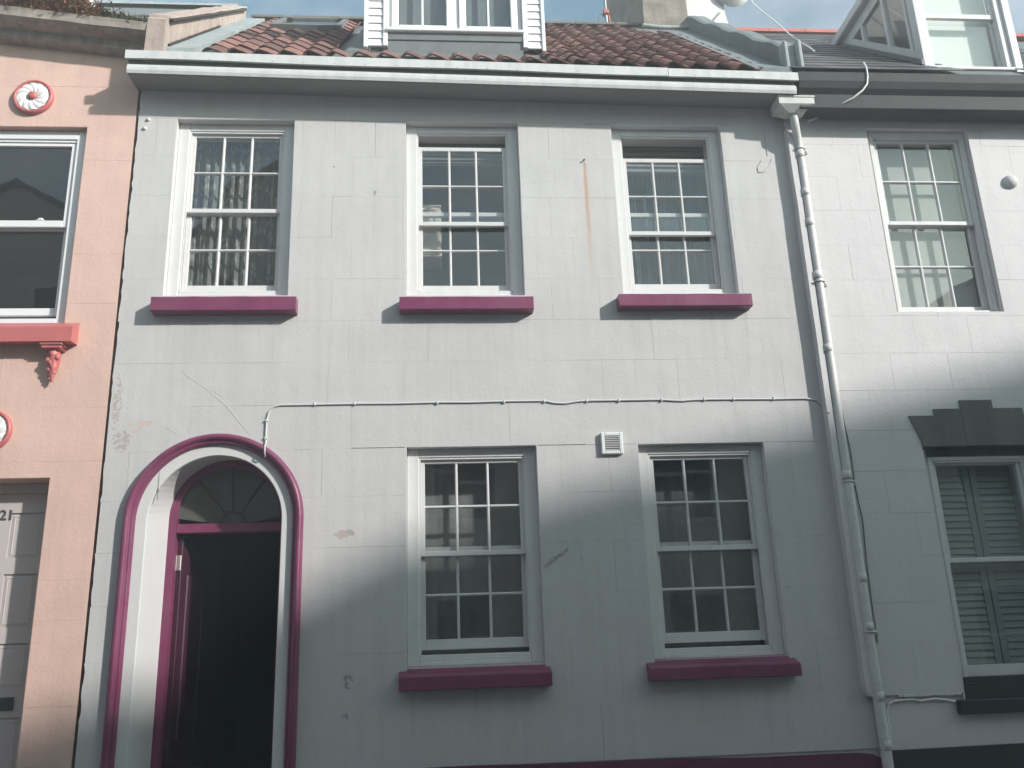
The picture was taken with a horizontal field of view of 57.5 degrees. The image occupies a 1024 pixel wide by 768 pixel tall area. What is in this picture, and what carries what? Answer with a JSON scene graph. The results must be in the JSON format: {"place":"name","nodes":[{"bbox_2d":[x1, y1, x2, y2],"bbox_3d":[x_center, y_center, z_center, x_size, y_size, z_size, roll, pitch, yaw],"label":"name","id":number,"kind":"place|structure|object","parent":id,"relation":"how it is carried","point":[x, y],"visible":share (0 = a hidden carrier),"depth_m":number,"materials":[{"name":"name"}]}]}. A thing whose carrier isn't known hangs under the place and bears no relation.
{"place":"outdoors","nodes":[
{"label":"outdoors","id":0,"kind":"place"},
{"bbox_2d":[0,0,246,767],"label":"terraced house","id":1,"kind":"structure","parent":0,"point":[70,94],"depth_m":6.88,"materials":[{"name":"pink paint"}]},
{"bbox_2d":[0,494,47,767],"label":"door","id":2,"kind":"structure","parent":1,"relation":"in","point":[22,516],"depth_m":6.41,"materials":[{"name":"grey paint"}]},
{"bbox_2d":[0,131,86,322],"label":"window","id":3,"kind":"structure","parent":1,"relation":"in","point":[75,141],"depth_m":7.16,"materials":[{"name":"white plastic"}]},
{"bbox_2d":[0,0,131,15],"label":"gutter weeds","id":4,"kind":"object","parent":1,"relation":"in","point":[57,5],"visible":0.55,"depth_m":7.34,"materials":[{"name":"green plant"}]},
{"bbox_2d":[66,1,149,21],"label":"gutter weeds","id":5,"kind":"object","parent":1,"relation":"on","point":[110,14],"visible":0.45,"depth_m":7.36,"materials":[{"name":"plant"}]},
{"bbox_2d":[96,0,1023,32],"label":"sky","id":6,"kind":"structure","parent":0,"point":[798,14],"materials":[{"name":"blue"}]},
{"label":"ground","id":7,"kind":"structure","parent":0,"visible":0},
{"bbox_2d":[74,0,881,767],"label":"terraced house","id":8,"kind":"structure","parent":7,"relation":"on","point":[252,606],"depth_m":6.94,"materials":[{"name":"grey paint"}]},
{"bbox_2d":[162,537,221,767],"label":"door","id":9,"kind":"structure","parent":8,"relation":"in","point":[193,649],"depth_m":6.86,"materials":[{"name":"paint"}]},
{"bbox_2d":[166,124,293,295],"bbox_3d":[-2.183,-1.341,7.358,0.914,1.517,0.164,-1,-18,-5],"label":"window","id":10,"kind":"structure","parent":8,"relation":"in","point":[189,134],"depth_m":7.32,"materials":[{"name":"white paint"}]},
{"bbox_2d":[188,142,279,285],"bbox_3d":[-2.195,-1.296,7.503,0.800,1.460,0.063,-1,-18,-5],"label":"net curtain","id":11,"kind":"object","parent":8,"relation":"hanging from","point":[263,235],"visible":0.58,"depth_m":7.52,"materials":[{"name":"white fabric"}]},
{"bbox_2d":[422,205,441,268],"bbox_3d":[-0.900,-1.209,7.671,0.637,0.465,0.262,-1,-18,-5],"label":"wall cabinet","id":12,"kind":"object","parent":8,"relation":"attached to","point":[432,238],"depth_m":7.56,"materials":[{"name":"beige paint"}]},
{"bbox_2d":[418,144,504,166],"bbox_3d":[-0.416,-1.907,7.763,0.720,0.217,0.030,-1,-18,-5],"label":"folded blind","id":13,"kind":"object","parent":8,"relation":"attached to","point":[441,160],"visible":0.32,"depth_m":7.75,"materials":[{"name":"grey fabric"}]},
{"bbox_2d":[406,127,523,295],"bbox_3d":[-0.391,-1.358,7.505,0.907,1.524,0.164,-1,-18,-5],"label":"window","id":14,"kind":"structure","parent":8,"relation":"in","point":[415,136],"depth_m":7.47,"materials":[{"name":"white paint"}]},
{"bbox_2d":[422,464,528,654],"bbox_3d":[-0.296,1.304,6.886,0.830,1.440,0.007,-1,-18,-5],"label":"net curtain","id":15,"kind":"object","parent":8,"relation":"hanging from","point":[441,612],"visible":0.62,"depth_m":6.89,"materials":[{"name":"white fabric"}]},
{"bbox_2d":[407,448,543,666],"bbox_3d":[-0.277,1.222,6.691,0.939,1.519,0.164,-1,-18,-5],"label":"window","id":16,"kind":"structure","parent":8,"relation":"in","point":[529,551],"depth_m":6.63,"materials":[{"name":"white paint"}]},
{"bbox_2d":[264,397,829,456],"bbox_3d":[0.301,0.331,6.835,4.163,0.468,0.107,-1,-18,-4],"label":"clipped cable","id":17,"kind":"object","parent":8,"relation":"attached to","point":[504,401],"visible":1,"depth_m":6.90,"materials":[{"name":"white plastic"}]},
{"bbox_2d":[544,539,582,567],"bbox_3d":[0.361,1.194,6.593,0.282,0.202,0.006,-1,-18,-5],"label":"pencil scribble","id":18,"kind":"object","parent":8,"relation":"attached to","point":[561,555],"visible":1,"depth_m":6.59,"materials":[{"name":"grey"}]},
{"bbox_2d":[598,0,611,27],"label":"aerial mast","id":19,"kind":"object","parent":8,"relation":"on","point":[605,14],"visible":0.85,"depth_m":10.86,"materials":[{"name":"metal"}]},
{"bbox_2d":[622,147,703,174],"bbox_3d":[1.264,-1.896,7.891,0.730,0.277,0.030,-1,-18,-5],"label":"folded blind","id":20,"kind":"object","parent":8,"relation":"attached to","point":[661,153],"visible":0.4,"depth_m":7.89,"materials":[{"name":"grey fabric"}]},
{"bbox_2d":[627,175,714,283],"bbox_3d":[1.273,-1.200,7.808,0.800,1.220,0.058,-1,-18,-5],"label":"net curtain","id":21,"kind":"object","parent":8,"relation":"hanging from","point":[700,267],"visible":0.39,"depth_m":7.83,"materials":[{"name":"white fabric"}]},
{"bbox_2d":[611,130,734,293],"bbox_3d":[1.285,-1.378,7.643,0.914,1.507,0.164,-1,-18,-5],"label":"window","id":22,"kind":"structure","parent":8,"relation":"in","point":[718,233],"depth_m":7.61,"materials":[{"name":"white paint"}]},
{"bbox_2d":[653,460,761,647],"bbox_3d":[1.399,1.286,7.026,0.830,1.440,0.007,-1,-18,-5],"label":"net curtain","id":23,"kind":"object","parent":8,"relation":"hanging from","point":[675,573],"visible":0.72,"depth_m":7.03,"materials":[{"name":"white fabric"}]},
{"bbox_2d":[638,445,783,658],"bbox_3d":[1.415,1.210,6.828,0.946,1.526,0.164,-1,-18,-5],"label":"window","id":24,"kind":"structure","parent":8,"relation":"in","point":[770,631],"depth_m":6.78,"materials":[{"name":"white paint"}]},
{"bbox_2d":[757,133,771,171],"bbox_3d":[2.078,-1.913,7.716,0.140,0.372,0.007,-1,-18,-5],"label":"wire loop","id":25,"kind":"object","parent":8,"relation":"attached to","point":[765,157],"visible":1,"depth_m":7.70,"materials":[{"name":"white plastic"}]},
{"bbox_2d":[770,95,893,767],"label":"downpipe","id":26,"kind":"object","parent":8,"relation":"attached to","point":[785,106],"visible":1,"depth_m":6.95,"materials":[{"name":"white paint"}]},
{"bbox_2d":[686,0,1023,767],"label":"terraced house","id":27,"kind":"structure","parent":7,"relation":"on","point":[926,392],"depth_m":7.29,"materials":[{"name":"white paint"}]},
{"bbox_2d":[719,0,815,51],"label":"satellite dish","id":28,"kind":"object","parent":27,"relation":"attached to","point":[734,3],"visible":0.94,"depth_m":10.93,"materials":[{"name":"metal"}]},
{"bbox_2d":[807,62,867,121],"bbox_3d":[2.690,-2.440,7.738,0.522,0.446,0.088,-8,-19,19],"label":"white cable","id":29,"kind":"object","parent":27,"relation":"attached to","point":[862,90],"visible":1,"depth_m":7.65,"materials":[{"name":"white plastic"}]},
{"bbox_2d":[842,411,877,642],"bbox_3d":[2.533,0.978,6.796,0.048,1.750,0.007,-1,-18,-5],"label":"dark cable","id":30,"kind":"object","parent":27,"relation":"attached to","point":[863,529],"visible":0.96,"depth_m":6.77,"materials":[{"name":"black plastic"}]},
{"bbox_2d":[886,697,955,747],"bbox_3d":[2.822,2.321,6.409,0.518,0.319,0.019,-1,-18,-5],"label":"white cable","id":31,"kind":"object","parent":27,"relation":"on","point":[914,699],"visible":0.9,"depth_m":6.44,"materials":[{"name":"white plastic"}]},
{"bbox_2d":[877,148,978,306],"bbox_3d":[3.410,-1.274,7.807,0.780,1.590,0.003,-1,-18,-5],"label":"roller blind","id":32,"kind":"object","parent":27,"relation":"attached to","point":[903,246],"visible":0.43,"depth_m":7.80,"materials":[{"name":"white fabric"}]},
{"bbox_2d":[867,132,998,311],"bbox_3d":[3.443,-1.322,7.742,0.844,1.654,0.164,-1,-18,-5],"label":"window","id":33,"kind":"structure","parent":27,"relation":"in","point":[972,225],"depth_m":7.73,"materials":[{"name":"white paint"}]},
{"bbox_2d":[923,0,996,66],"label":"roller blind","id":34,"kind":"object","parent":27,"relation":"attached to","point":[961,43],"visible":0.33,"depth_m":8.45,"materials":[{"name":"white fabric"}]},
{"bbox_2d":[926,456,1023,676],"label":"window","id":35,"kind":"structure","parent":27,"relation":"in","point":[1017,462],"depth_m":6.91,"materials":[{"name":"white paint"}]},
{"bbox_2d":[935,465,1023,663],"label":"window shutters","id":36,"kind":"object","parent":27,"relation":"attached to","point":[994,589],"depth_m":7.02,"materials":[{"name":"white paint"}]}
]}

